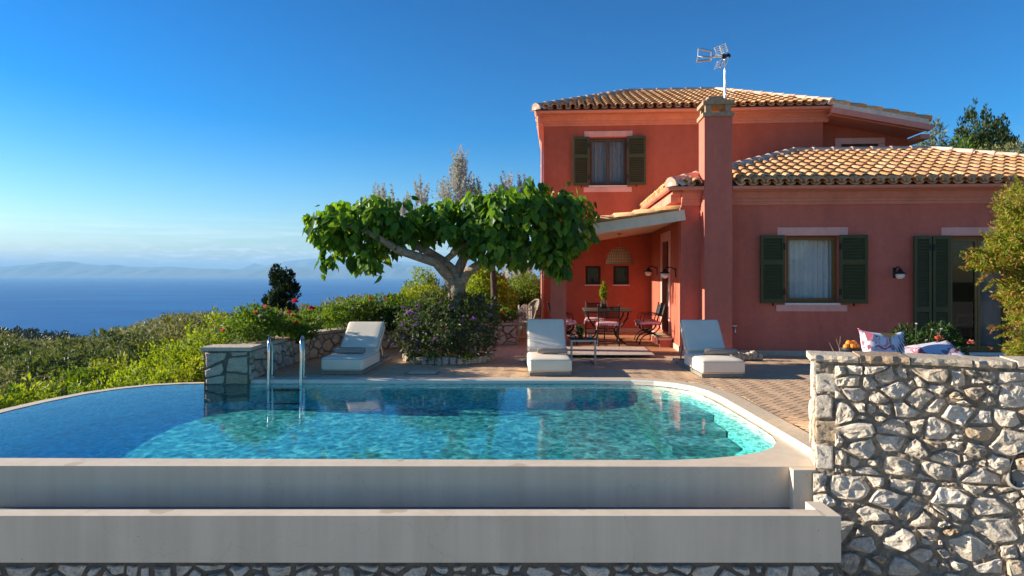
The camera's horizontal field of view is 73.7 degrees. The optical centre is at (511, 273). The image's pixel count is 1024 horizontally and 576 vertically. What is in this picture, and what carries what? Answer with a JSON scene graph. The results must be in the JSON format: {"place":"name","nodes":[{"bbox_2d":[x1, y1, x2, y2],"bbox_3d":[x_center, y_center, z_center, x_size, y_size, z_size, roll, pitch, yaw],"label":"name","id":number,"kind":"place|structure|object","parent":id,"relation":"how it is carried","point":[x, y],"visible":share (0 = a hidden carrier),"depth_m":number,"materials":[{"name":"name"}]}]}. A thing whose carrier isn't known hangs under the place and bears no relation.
{"place":"outdoors","nodes":[
{"label":"outdoors","id":0,"kind":"place"},
{"bbox_2d":[0,261,251,276],"bbox_3d":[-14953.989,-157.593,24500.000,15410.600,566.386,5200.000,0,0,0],"label":"hills","id":1,"kind":"structure","parent":0,"point":[62,269],"depth_m":22933.07,"materials":[{"name":"blue"}]},
{"bbox_2d":[0,277,470,336],"bbox_3d":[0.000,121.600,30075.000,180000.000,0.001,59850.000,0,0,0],"label":"sea","id":2,"kind":"structure","parent":0,"point":[82,306],"depth_m":3607.85,"materials":[{"name":"liquid"}]},
{"bbox_2d":[156,263,539,277],"bbox_3d":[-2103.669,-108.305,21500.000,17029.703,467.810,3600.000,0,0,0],"label":"hills","id":3,"kind":"structure","parent":0,"point":[398,271],"depth_m":20210.62,"materials":[{"name":"blue"}]},
{"bbox_2d":[238,259,538,270],"bbox_3d":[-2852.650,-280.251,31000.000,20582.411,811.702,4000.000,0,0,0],"label":"hills","id":4,"kind":"structure","parent":0,"point":[308,263],"depth_m":30266.01,"materials":[{"name":"blue"}]},
{"bbox_2d":[0,0,1023,269],"label":"sky","id":5,"kind":"structure","parent":0,"point":[134,133],"materials":[{"name":"blue"}]},
{"bbox_2d":[261,329,811,432],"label":"pool deck","id":6,"kind":"structure","parent":0,"point":[779,386],"depth_m":11.04,"materials":[{"name":"brick"}]},
{"bbox_2d":[321,322,391,374],"bbox_3d":[-2.631,1.230,11.777,0.675,0.729,2.062,0,0,3],"label":"sun lounger","id":7,"kind":"object","parent":6,"relation":"on","point":[368,336],"visible":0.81,"depth_m":11.72,"materials":[{"name":"fabric"}]},
{"bbox_2d":[334,347,365,353],"bbox_3d":[-2.660,1.259,11.180,0.514,0.107,0.107,0,0,3],"label":"rolled towel","id":8,"kind":"object","parent":7,"relation":"on","point":[351,350],"visible":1,"depth_m":11.14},
{"bbox_2d":[200,321,517,408],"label":"garden wall","id":9,"kind":"structure","parent":6,"relation":"on","point":[231,371],"depth_m":10.43,"materials":[{"name":"stone"}]},
{"bbox_2d":[213,302,293,343],"bbox_3d":[-4.285,0.854,11.266,1.288,0.793,1.408,0,0,0],"label":"shrub","id":10,"kind":"object","parent":9,"relation":"on","point":[255,322],"visible":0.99,"depth_m":11.04,"materials":[{"name":"green plant"}]},
{"bbox_2d":[273,298,321,348],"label":"rose bush","id":11,"kind":"object","parent":9,"relation":"on","point":[299,329],"visible":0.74,"depth_m":11.83,"materials":[{"name":"green plant"}]},
{"bbox_2d":[227,309,522,343],"bbox_3d":[-3.400,1.240,17.225,7.600,0.001,13.550,0,0,0],"label":"garden bed","id":12,"kind":"object","parent":9,"relation":"on","point":[516,319],"visible":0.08,"depth_m":16.93,"materials":[{"name":"plant"}]},
{"bbox_2d":[294,304,339,328],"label":"garden shrub","id":13,"kind":"object","parent":12,"relation":"on","point":[305,312],"visible":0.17,"depth_m":14.52,"materials":[{"name":"green plant"}]},
{"bbox_2d":[320,293,375,320],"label":"garden shrub","id":14,"kind":"object","parent":12,"relation":"on","point":[349,298],"visible":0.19,"depth_m":16.94,"materials":[{"name":"green plant"}]},
{"bbox_2d":[310,297,395,330],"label":"garden shrub","id":15,"kind":"object","parent":12,"relation":"on","point":[341,310],"visible":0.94,"depth_m":13.62,"materials":[{"name":"green plant"}]},
{"bbox_2d":[351,291,474,322],"bbox_3d":[-2.160,0.823,15.443,3.033,0.867,1.232,0,0,0],"label":"hedge","id":16,"kind":"object","parent":12,"relation":"on","point":[397,300],"visible":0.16,"depth_m":15.33,"materials":[{"name":"green plant"}]},
{"bbox_2d":[400,266,447,297],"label":"garden shrub","id":17,"kind":"object","parent":12,"relation":"on","point":[431,279],"visible":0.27,"depth_m":19.34,"materials":[{"name":"green plant"}]},
{"bbox_2d":[384,284,472,319],"bbox_3d":[-1.976,0.753,16.660,2.460,1.012,1.982,0,0,0],"label":"hedge","id":18,"kind":"object","parent":12,"relation":"on","point":[425,289],"visible":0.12,"depth_m":16.29,"materials":[{"name":"green plant"}]},
{"bbox_2d":[365,144,525,309],"bbox_3d":[-1.412,-0.891,15.585,4.143,4.261,1.572,0,0,0],"label":"olive tree","id":19,"kind":"object","parent":12,"relation":"on","point":[458,179],"visible":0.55,"depth_m":15.54,"materials":[{"name":"grey plant"}]},
{"bbox_2d":[465,268,510,303],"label":"garden shrub","id":20,"kind":"object","parent":12,"relation":"on","point":[482,273],"visible":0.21,"depth_m":18.80,"materials":[{"name":"green plant"}]},
{"bbox_2d":[466,277,520,310],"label":"hedge","id":21,"kind":"object","parent":12,"relation":"on","point":[480,287],"visible":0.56,"depth_m":18.35,"materials":[{"name":"green plant"}]},
{"bbox_2d":[502,261,537,286],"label":"garden shrub","id":22,"kind":"object","parent":12,"relation":"on","point":[510,273],"visible":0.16,"depth_m":23.84,"materials":[{"name":"plant"}]},
{"bbox_2d":[505,272,539,312],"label":"shrub","id":23,"kind":"object","parent":12,"relation":"on","point":[526,284],"visible":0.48,"depth_m":20.54,"materials":[{"name":"green plant"}]},
{"bbox_2d":[506,290,539,314],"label":"hedge","id":24,"kind":"object","parent":12,"relation":"on","point":[524,302],"visible":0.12,"depth_m":20.24,"materials":[{"name":"green plant"}]},
{"bbox_2d":[365,302,417,332],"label":"garden shrub","id":25,"kind":"object","parent":9,"relation":"on","point":[391,318],"visible":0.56,"depth_m":13.99,"materials":[{"name":"green plant"}]},
{"bbox_2d":[495,306,520,322],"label":"geranium","id":26,"kind":"object","parent":9,"relation":"on","point":[510,313],"visible":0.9,"depth_m":15.40,"materials":[{"name":"green plant"}]},
{"bbox_2d":[405,371,439,374],"bbox_3d":[-1.437,1.593,10.967,0.510,0.010,0.310,0,0,4],"label":"skimmer lid","id":27,"kind":"object","parent":6,"relation":"in","point":[424,372],"visible":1,"depth_m":10.95,"materials":[{"name":"plastic"}]},
{"bbox_2d":[388,288,504,364],"bbox_3d":[-1.195,0.966,12.627,2.150,1.403,1.852,0,0,0],"label":"flowering shrub","id":28,"kind":"object","parent":6,"relation":"on","point":[411,331],"visible":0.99,"depth_m":12.22,"materials":[{"name":"green plant"}]},
{"bbox_2d":[402,348,495,364],"bbox_3d":[-1.160,1.523,12.619,1.723,0.168,1.498,0,0,0],"label":"bed edging","id":29,"kind":"object","parent":6,"relation":"on","point":[445,360],"visible":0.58,"depth_m":12.00,"materials":[{"name":"stone"}]},
{"bbox_2d":[301,176,600,357],"bbox_3d":[-1.115,0.004,12.613,5.423,3.621,1.916,0,0,0],"label":"mulberry tree","id":30,"kind":"object","parent":6,"relation":"on","point":[493,228],"visible":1,"depth_m":12.14,"materials":[{"name":"green plant"}]},
{"bbox_2d":[518,304,531,340],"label":"garden gate","id":31,"kind":"structure","parent":6,"relation":"on","point":[519,323],"depth_m":16.36,"materials":[{"name":"beige wood"}]},
{"bbox_2d":[521,299,540,335],"bbox_3d":[0.517,1.126,17.613,0.458,0.952,0.437,0,0,-38],"label":"wicker chair","id":32,"kind":"object","parent":6,"relation":"on","point":[535,304],"visible":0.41,"depth_m":17.70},
{"bbox_2d":[526,319,571,375],"bbox_3d":[0.591,1.197,11.629,0.675,0.793,2.062,0,0,0],"label":"sun lounger","id":33,"kind":"object","parent":6,"relation":"on","point":[545,332],"visible":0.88,"depth_m":11.58,"materials":[{"name":"fabric"}]},
{"bbox_2d":[537,347,567,353],"bbox_3d":[0.660,1.259,11.150,0.494,0.107,0.107,0,0,0],"label":"rolled towel","id":34,"kind":"object","parent":33,"relation":"on","point":[552,350],"visible":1,"depth_m":11.11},
{"bbox_2d":[568,337,595,364],"bbox_3d":[1.235,1.368,12.050,0.450,0.452,0.400,0,0,-2],"label":"side table","id":35,"kind":"object","parent":6,"relation":"on","point":[583,339],"visible":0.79,"depth_m":11.87,"materials":[{"name":"black plastic"}]},
{"bbox_2d":[672,320,744,377],"bbox_3d":[3.246,1.197,11.459,0.675,0.793,2.062,0,0,1],"label":"sun lounger","id":36,"kind":"object","parent":6,"relation":"on","point":[699,337],"visible":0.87,"depth_m":11.40,"materials":[{"name":"fabric"}]},
{"bbox_2d":[704,348,737,354],"bbox_3d":[3.370,1.259,11.020,0.534,0.106,0.106,0,0,1],"label":"rolled towel","id":37,"kind":"object","parent":36,"relation":"on","point":[720,351],"visible":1,"depth_m":10.98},
{"bbox_2d":[731,350,763,360],"bbox_3d":[4.295,1.512,12.551,0.645,0.201,0.164,0,0,0],"label":"stone edging","id":38,"kind":"object","parent":6,"relation":"on","point":[753,355],"visible":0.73,"depth_m":12.49,"materials":[{"name":"stone"}]},
{"bbox_2d":[891,320,975,354],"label":"geranium bush","id":39,"kind":"object","parent":6,"relation":"on","point":[939,332],"visible":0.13,"depth_m":7.43,"materials":[{"name":"green plant"}]},
{"bbox_2d":[952,314,972,345],"bbox_3d":[9.279,1.061,13.966,0.491,0.962,0.498,0,0,30],"label":"iron chair","id":40,"kind":"object","parent":6,"relation":"on","point":[969,326],"visible":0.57,"depth_m":13.88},
{"bbox_2d":[958,173,1023,355],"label":"pomegranate bush","id":41,"kind":"object","parent":6,"relation":"on","point":[1006,257],"visible":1,"depth_m":9.56,"materials":[{"name":"green plant"}]},
{"bbox_3d":[4.033,1.290,6.923,1.750,0.620,0.600,0,0,12],"label":"garden bench","id":42,"kind":"object","parent":6,"relation":"on","visible":0},
{"bbox_2d":[858,329,906,352],"bbox_3d":[3.672,0.783,6.747,0.493,0.476,0.241,0,0,0],"label":"throw pillow","id":43,"kind":"object","parent":42,"relation":"on","point":[884,342],"visible":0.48,"depth_m":6.71,"materials":[{"name":"fabric"}]},
{"bbox_2d":[904,341,940,352],"bbox_3d":[4.157,0.859,6.900,0.647,0.318,0.356,0,0,0],"label":"throw pillow","id":44,"kind":"object","parent":42,"relation":"on","point":[909,348],"visible":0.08,"depth_m":6.96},
{"bbox_2d":[910,340,964,355],"bbox_3d":[4.230,0.815,6.720,0.434,0.284,0.353,0,0,0],"label":"throw pillow","id":45,"kind":"object","parent":42,"relation":"on","point":[947,347],"visible":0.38,"depth_m":6.73,"materials":[{"name":"fabric"}]},
{"bbox_2d":[576,323,583,337],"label":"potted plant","id":46,"kind":"object","parent":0,"point":[580,330],"visible":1,"depth_m":12.06,"materials":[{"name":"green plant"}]},
{"bbox_2d":[566,347,653,354],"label":"step","id":47,"kind":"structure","parent":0,"point":[612,351],"depth_m":13.44,"materials":[{"name":"stone"}]},
{"bbox_3d":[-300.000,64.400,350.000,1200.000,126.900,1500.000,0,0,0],"label":"hillside","id":48,"kind":"structure","parent":0,"visible":0},
{"bbox_2d":[0,383,24,408],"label":"wild shrub","id":49,"kind":"object","parent":48,"relation":"on","point":[13,402],"visible":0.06,"depth_m":9.47,"materials":[{"name":"green plant"}]},
{"bbox_2d":[0,330,40,354],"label":"olive tree","id":50,"kind":"object","parent":48,"relation":"on","point":[9,335],"visible":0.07,"depth_m":24.41,"materials":[{"name":"green plant"}]},
{"bbox_2d":[0,334,44,362],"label":"olive tree","id":51,"kind":"object","parent":48,"relation":"on","point":[15,348],"visible":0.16,"depth_m":21.36,"materials":[{"name":"green plant"}]},
{"bbox_2d":[0,364,50,408],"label":"wild shrub","id":52,"kind":"object","parent":48,"relation":"on","point":[13,378],"visible":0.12,"depth_m":12.61,"materials":[{"name":"green plant"}]},
{"bbox_2d":[0,353,54,388],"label":"olive tree","id":53,"kind":"object","parent":48,"relation":"on","point":[5,360],"visible":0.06,"depth_m":18.52,"materials":[{"name":"green plant"}]},
{"bbox_2d":[0,335,60,357],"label":"olive tree","id":54,"kind":"object","parent":48,"relation":"on","point":[45,345],"visible":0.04,"depth_m":25.03,"materials":[{"name":"green plant"}]},
{"bbox_2d":[0,372,64,407],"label":"wild shrub","id":55,"kind":"object","parent":48,"relation":"on","point":[38,394],"visible":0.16,"depth_m":9.81,"materials":[{"name":"green plant"}]},
{"bbox_2d":[0,366,68,402],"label":"wild shrub","id":56,"kind":"object","parent":48,"relation":"on","point":[62,391],"visible":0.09,"depth_m":12.79,"materials":[{"name":"green plant"}]},
{"bbox_2d":[27,380,109,399],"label":"wild shrub","id":57,"kind":"object","parent":48,"relation":"on","point":[71,390],"visible":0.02,"depth_m":10.74,"materials":[{"name":"green plant"}]},
{"bbox_2d":[11,335,130,389],"bbox_3d":[-12.566,3.238,19.160,3.217,3.112,3.658,0,0,-35],"label":"olive tree","id":58,"kind":"object","parent":48,"relation":"on","point":[64,342],"visible":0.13,"depth_m":19.00,"materials":[{"name":"green plant"}]},
{"bbox_2d":[0,343,145,393],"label":"olive tree","id":59,"kind":"object","parent":48,"relation":"on","point":[36,365],"visible":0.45,"depth_m":17.09,"materials":[{"name":"green plant"}]},
{"bbox_2d":[48,360,111,395],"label":"wild shrub","id":60,"kind":"object","parent":48,"relation":"on","point":[73,376],"visible":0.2,"depth_m":13.59,"materials":[{"name":"green plant"}]},
{"bbox_2d":[66,368,141,392],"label":"wild shrub","id":61,"kind":"object","parent":48,"relation":"on","point":[111,383],"visible":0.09,"depth_m":11.22,"materials":[{"name":"green plant"}]},
{"bbox_2d":[82,351,145,387],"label":"wild shrub","id":62,"kind":"object","parent":48,"relation":"on","point":[103,366],"visible":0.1,"depth_m":14.28,"materials":[{"name":"green plant"}]},
{"bbox_2d":[86,326,149,347],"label":"olive tree","id":63,"kind":"object","parent":48,"relation":"on","point":[116,327],"visible":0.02,"depth_m":32.24,"materials":[{"name":"green plant"}]},
{"bbox_2d":[56,328,183,368],"bbox_3d":[-12.721,3.386,22.448,3.972,3.309,3.654,0,0,-38],"label":"olive tree","id":64,"kind":"object","parent":48,"relation":"on","point":[133,347],"visible":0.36,"depth_m":22.16,"materials":[{"name":"green plant"}]},
{"bbox_2d":[79,316,177,372],"bbox_3d":[-15.061,3.667,28.094,4.734,3.902,4.317,0,0,-43],"label":"bush","id":65,"kind":"object","parent":48,"relation":"on","point":[151,328],"visible":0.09,"depth_m":27.62,"materials":[{"name":"green plant"}]},
{"bbox_2d":[109,365,172,386],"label":"wild shrub","id":66,"kind":"object","parent":48,"relation":"on","point":[163,372],"visible":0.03,"depth_m":11.63,"materials":[{"name":"green plant"}]},
{"bbox_2d":[112,358,169,385],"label":"wild shrub","id":67,"kind":"object","parent":48,"relation":"on","point":[129,370],"visible":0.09,"depth_m":12.66,"materials":[{"name":"green plant"}]},
{"bbox_2d":[134,336,189,375],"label":"wild shrub","id":68,"kind":"object","parent":48,"relation":"on","point":[152,360],"visible":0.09,"depth_m":14.96,"materials":[{"name":"green plant"}]},
{"bbox_2d":[134,311,198,326],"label":"olive tree","id":69,"kind":"object","parent":48,"relation":"on","point":[182,316],"visible":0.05,"depth_m":58.53,"materials":[{"name":"green plant"}]},
{"bbox_2d":[142,329,212,383],"bbox_3d":[-6.348,2.293,13.191,1.328,2.422,2.169,0,0,0],"label":"wild shrub","id":70,"kind":"object","parent":48,"relation":"on","point":[163,360],"visible":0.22,"depth_m":13.06,"materials":[{"name":"green plant"}]},
{"bbox_2d":[154,311,200,324],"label":"olive tree","id":71,"kind":"object","parent":48,"relation":"on","point":[174,314],"visible":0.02,"depth_m":42.73,"materials":[{"name":"green plant"}]},
{"bbox_2d":[155,350,203,383],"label":"wild shrub","id":72,"kind":"object","parent":48,"relation":"on","point":[189,373],"visible":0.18,"depth_m":11.74,"materials":[{"name":"green plant"}]},
{"bbox_2d":[128,306,231,356],"bbox_3d":[-11.327,3.210,24.371,4.107,3.968,3.995,0,0,23],"label":"shrub","id":73,"kind":"object","parent":48,"relation":"on","point":[175,328],"visible":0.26,"depth_m":24.03,"materials":[{"name":"green plant"}]},
{"bbox_2d":[175,305,228,379],"bbox_3d":[-6.914,2.172,15.441,1.466,2.997,2.097,0,0,0],"label":"wild shrub","id":74,"kind":"object","parent":48,"relation":"on","point":[214,320],"visible":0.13,"depth_m":15.46,"materials":[{"name":"green plant"}]},
{"bbox_2d":[261,263,301,313],"bbox_3d":[-11.265,2.315,32.994,1.923,5.725,1.900,0,0,-42],"label":"cypress tree","id":75,"kind":"object","parent":48,"relation":"on","point":[284,290],"visible":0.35,"depth_m":32.67,"materials":[{"name":"green plant"}]},
{"bbox_2d":[0,563,837,575],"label":"retaining wall","id":76,"kind":"structure","parent":48,"relation":"on","point":[418,569],"depth_m":5.10,"materials":[{"name":"stone"}]},
{"bbox_2d":[0,377,840,562],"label":"swimming pool","id":77,"kind":"structure","parent":48,"relation":"on","point":[483,442],"depth_m":5.86,"materials":[{"name":"paint"}]},
{"bbox_2d":[267,336,306,403],"bbox_3d":[-3.435,1.532,10.340,0.597,1.176,0.380,0,0,0],"label":"pool ladder","id":78,"kind":"object","parent":77,"relation":"attached to","point":[302,358],"visible":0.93,"depth_m":10.20,"materials":[{"name":"metal"}]},
{"bbox_2d":[0,507,789,508],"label":"channel water","id":79,"kind":"structure","parent":77,"relation":"in","point":[394,508],"depth_m":5.81,"materials":[{"name":"white liquid"}]},
{"bbox_2d":[530,87,1023,356],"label":"villa","id":80,"kind":"object","parent":48,"relation":"on","point":[772,224],"visible":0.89,"depth_m":13.38,"materials":[{"name":"red paint"}]},
{"bbox_2d":[550,304,577,344],"bbox_3d":[1.150,1.089,15.002,0.601,0.897,0.516,0,0,6],"label":"dining chair","id":81,"kind":"object","parent":80,"relation":"on","point":[571,322],"visible":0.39,"depth_m":14.76,"materials":[{"name":"black metal"}]},
{"bbox_2d":[586,266,599,283],"bbox_3d":[2.140,0.047,18.048,0.390,0.487,0.072,0,0,4],"label":"window","id":82,"kind":"structure","parent":80,"relation":"in","point":[587,267],"depth_m":18.01,"materials":[{"name":"brown wood"}]},
{"bbox_2d":[584,301,605,339],"bbox_3d":[1.983,1.103,16.270,0.516,0.897,0.601,0,0,8],"label":"dining chair","id":83,"kind":"object","parent":80,"relation":"on","point":[592,319],"visible":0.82,"depth_m":16.24,"materials":[{"name":"black metal"}]},
{"bbox_2d":[582,308,632,344],"bbox_3d":[2.120,1.183,15.350,1.040,0.766,1.240,0,0,4],"label":"dining table","id":84,"kind":"object","parent":80,"relation":"on","point":[588,310],"visible":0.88,"depth_m":15.01,"materials":[{"name":"brown wood"}]},
{"bbox_2d":[599,281,607,308],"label":"potted conifer","id":85,"kind":"object","parent":84,"relation":"on","point":[603,294],"visible":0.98,"depth_m":15.31,"materials":[{"name":"green plant"}]},
{"bbox_2d":[595,304,620,345],"bbox_3d":[2.049,1.089,14.600,0.516,0.897,0.601,0,0,3],"label":"dining chair","id":86,"kind":"object","parent":80,"relation":"on","point":[607,323],"visible":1,"depth_m":14.41,"materials":[{"name":"black metal"}]},
{"bbox_2d":[590,138,625,184],"bbox_3d":[2.547,-2.951,18.167,0.976,1.250,0.226,0,0,4],"label":"window","id":87,"kind":"structure","parent":80,"relation":"in","point":[607,155],"depth_m":18.22,"materials":[{"name":"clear glass"}]},
{"bbox_2d":[606,233,632,263],"bbox_3d":[2.446,-0.562,15.516,0.650,0.704,0.650,0,0,0],"label":"pendant lamp","id":88,"kind":"object","parent":80,"relation":"hanging from","point":[619,255],"visible":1,"depth_m":15.30,"materials":[{"name":"wicker"}]},
{"bbox_2d":[613,266,628,283],"bbox_3d":[2.871,0.047,17.996,0.398,0.485,0.072,0,0,4],"label":"window","id":89,"kind":"structure","parent":80,"relation":"in","point":[614,267],"depth_m":17.96,"materials":[{"name":"brown wood"}]},
{"bbox_2d":[634,302,660,339],"bbox_3d":[3.100,1.103,15.599,0.601,0.897,0.516,0,0,4],"label":"dining chair","id":90,"kind":"object","parent":80,"relation":"on","point":[657,309],"visible":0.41,"depth_m":15.76,"materials":[{"name":"black metal"}]},
{"bbox_2d":[636,302,665,344],"bbox_3d":[3.041,1.089,14.949,0.601,0.897,0.516,0,0,2],"label":"dining chair","id":91,"kind":"object","parent":80,"relation":"on","point":[652,322],"visible":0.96,"depth_m":14.73,"materials":[{"name":"black metal"}]},
{"bbox_2d":[667,242,667,329],"bbox_3d":[3.590,0.292,15.311,0.070,2.017,0.944,0,0,4],"label":"terrace door","id":92,"kind":"structure","parent":80,"relation":"in","point":[667,242],"depth_m":15.73,"materials":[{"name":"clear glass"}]},
{"bbox_2d":[660,267,675,277],"bbox_3d":[3.188,-0.020,14.011,0.329,0.241,0.228,0,0,27],"label":"wall sconce","id":93,"kind":"object","parent":80,"relation":"attached to","point":[664,273],"depth_m":13.99,"materials":[{"name":"black metal"}]},
{"bbox_2d":[696,43,731,99],"bbox_3d":[3.911,-3.881,13.200,0.696,1.123,0.468,0,0,4],"label":"tv antenna","id":94,"kind":"object","parent":80,"relation":"attached to","point":[724,56],"visible":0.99,"depth_m":13.18,"materials":[{"name":"metal"}]},
{"bbox_2d":[786,236,835,302],"bbox_3d":[5.834,-0.081,13.447,0.996,1.296,0.227,0,0,4],"label":"window","id":95,"kind":"structure","parent":80,"relation":"in","point":[810,260],"depth_m":13.50,"materials":[{"name":"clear glass"}]},
{"bbox_2d":[893,267,906,278],"bbox_3d":[7.357,-0.014,12.943,0.228,0.241,0.329,0,0,27],"label":"wall sconce","id":96,"kind":"object","parent":80,"relation":"attached to","point":[899,273],"depth_m":12.86,"materials":[{"name":"black glass"}]},
{"bbox_2d":[951,237,1007,351],"bbox_3d":[8.953,0.394,13.228,1.127,2.206,0.228,0,0,4],"label":"garden door","id":97,"kind":"structure","parent":80,"relation":"in","point":[986,311],"depth_m":13.23,"materials":[{"name":"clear glass"}]},
{"bbox_2d":[914,114,950,146],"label":"almond tree","id":98,"kind":"object","parent":48,"relation":"on","point":[934,143],"visible":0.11,"depth_m":24.84,"materials":[{"name":"green plant"}]},
{"bbox_2d":[940,115,981,149],"bbox_3d":[20.484,-3.091,31.523,2.540,8.385,2.398,0,0,0],"label":"conifer tree","id":99,"kind":"object","parent":48,"relation":"on","point":[958,132],"visible":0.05,"depth_m":31.21,"materials":[{"name":"green plant"}]},
{"bbox_2d":[947,133,980,149],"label":"citrus tree","id":100,"kind":"object","parent":48,"relation":"on","point":[962,145],"visible":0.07,"depth_m":22.97,"materials":[{"name":"green plant"}]},
{"bbox_2d":[960,98,1015,151],"bbox_3d":[20.823,-3.414,31.053,3.551,9.121,3.571,0,0,0],"label":"conifer tree","id":101,"kind":"object","parent":48,"relation":"on","point":[994,140],"visible":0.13,"depth_m":30.50,"materials":[{"name":"green plant"}]},
{"bbox_2d":[966,102,1015,150],"bbox_3d":[23.047,-3.555,32.987,2.585,9.478,2.759,0,0,0],"label":"conifer tree","id":102,"kind":"object","parent":48,"relation":"on","point":[987,112],"visible":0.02,"depth_m":32.84,"materials":[{"name":"green plant"}]},
{"bbox_2d":[976,139,1008,151],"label":"olive tree","id":103,"kind":"object","parent":48,"relation":"on","point":[988,146],"visible":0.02,"depth_m":22.10,"materials":[{"name":"green plant"}]},
{"bbox_2d":[990,112,1023,152],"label":"conifer tree","id":104,"kind":"object","parent":48,"relation":"on","point":[1013,137],"visible":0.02,"depth_m":31.98,"materials":[{"name":"green plant"}]},
{"bbox_2d":[995,139,1023,153],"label":"olive tree","id":105,"kind":"object","parent":48,"relation":"on","point":[1017,149],"visible":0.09,"depth_m":23.78,"materials":[{"name":"green plant"}]},
{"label":"hill","id":106,"kind":"structure","parent":0,"visible":0},
{"bbox_2d":[0,325,109,341],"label":"wood","id":107,"kind":"object","parent":106,"relation":"on","point":[30,333],"visible":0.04,"depth_m":318.59,"materials":[{"name":"green plant"}]},
{"bbox_3d":[3.420,1.117,6.900,0.320,0.600,0.312,0,0,0],"label":"plant stand","id":108,"kind":"object","parent":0,"visible":0},
{"bbox_2d":[839,346,860,352],"bbox_3d":[3.420,0.780,6.900,0.210,0.072,0.210,0,0,0],"label":"fruit bowl","id":109,"kind":"object","parent":108,"relation":"on","point":[842,349],"visible":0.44,"depth_m":6.82,"materials":[{"name":"grey"}]},
{"label":"lower terrace","id":110,"kind":"structure","parent":0,"visible":0},
{"bbox_2d":[806,350,1023,575],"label":"boundary wall","id":111,"kind":"structure","parent":110,"relation":"on","point":[912,455],"depth_m":5.49,"materials":[{"name":"stone"}]},
{"bbox_2d":[1006,452,1023,489],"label":"wall spotlight","id":112,"kind":"object","parent":111,"relation":"attached to","point":[1015,479],"depth_m":5.21,"materials":[{"name":"silver metal"}]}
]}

